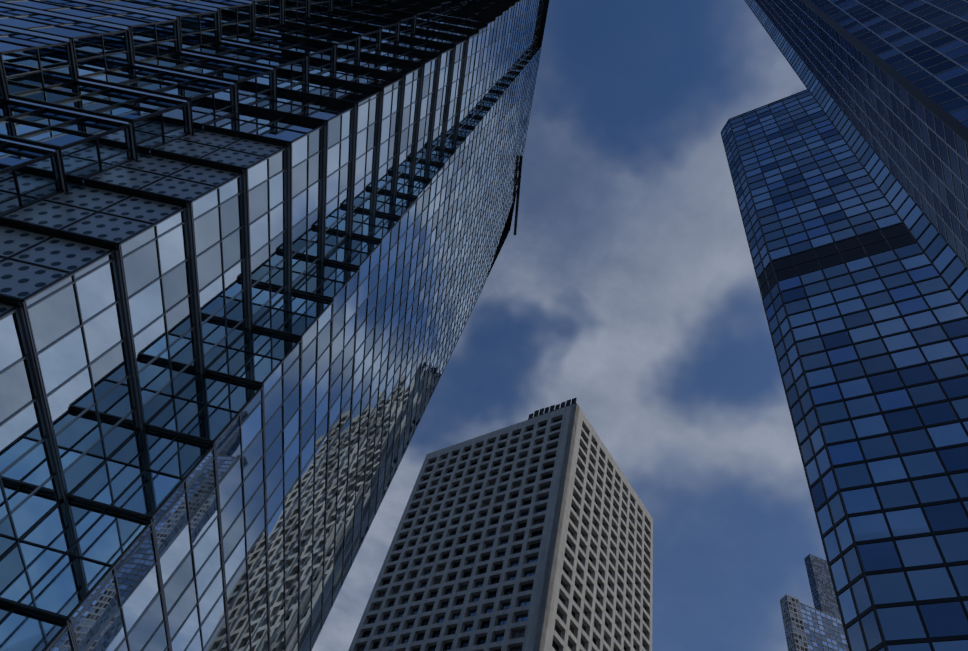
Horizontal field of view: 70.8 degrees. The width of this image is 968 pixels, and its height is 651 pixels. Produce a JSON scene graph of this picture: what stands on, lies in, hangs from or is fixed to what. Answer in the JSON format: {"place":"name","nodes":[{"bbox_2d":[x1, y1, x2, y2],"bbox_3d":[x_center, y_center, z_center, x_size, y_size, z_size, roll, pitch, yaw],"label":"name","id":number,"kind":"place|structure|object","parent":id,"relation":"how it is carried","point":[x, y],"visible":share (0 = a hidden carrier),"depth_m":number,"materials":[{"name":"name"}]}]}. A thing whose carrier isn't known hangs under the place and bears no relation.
{"place":"outdoors","nodes":[
{"label":"outdoors","id":0,"kind":"place"},
{"bbox_2d":[0,0,826,650],"label":"sky","id":1,"kind":"structure","parent":0,"point":[626,286],"materials":[{"name":"blue"}]},
{"bbox_2d":[348,403,652,650],"bbox_3d":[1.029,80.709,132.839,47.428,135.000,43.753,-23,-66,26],"label":"tower","id":2,"kind":"structure","parent":0,"point":[534,534],"depth_m":148.86,"materials":[{"name":"white concrete"}]},
{"bbox_2d":[528,398,576,418],"bbox_3d":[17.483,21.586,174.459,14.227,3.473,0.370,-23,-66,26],"label":"tower roof sign","id":3,"kind":"object","parent":2,"relation":"on","point":[536,413],"visible":0.69,"depth_m":174.46,"materials":[{"name":"black"}]},
{"label":"ground","id":4,"kind":"structure","parent":0,"visible":0},
{"bbox_2d":[0,0,548,620],"bbox_3d":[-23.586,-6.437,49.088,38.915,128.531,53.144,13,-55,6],"label":"tower frames","id":5,"kind":"structure","parent":4,"relation":"on","point":[516,198],"depth_m":34.30,"materials":[{"name":"black metal"}]},
{"bbox_2d":[0,0,543,650],"bbox_3d":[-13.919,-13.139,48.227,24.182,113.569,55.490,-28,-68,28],"label":"skyscraper","id":6,"kind":"structure","parent":5,"relation":"attached to","point":[258,512],"depth_m":28.01,"materials":[{"name":"glass"}]},
{"bbox_2d":[780,554,848,650],"bbox_3d":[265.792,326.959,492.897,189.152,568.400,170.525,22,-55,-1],"label":"distant towers","id":7,"kind":"structure","parent":4,"relation":"on","point":[819,627],"depth_m":505.89,"materials":[{"name":"grey"}]},
{"bbox_2d":[721,0,967,650],"bbox_3d":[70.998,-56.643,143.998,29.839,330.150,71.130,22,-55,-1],"label":"skyscraper","id":8,"kind":"structure","parent":4,"relation":"on","point":[848,167],"depth_m":70.62,"materials":[{"name":"blue glass"}]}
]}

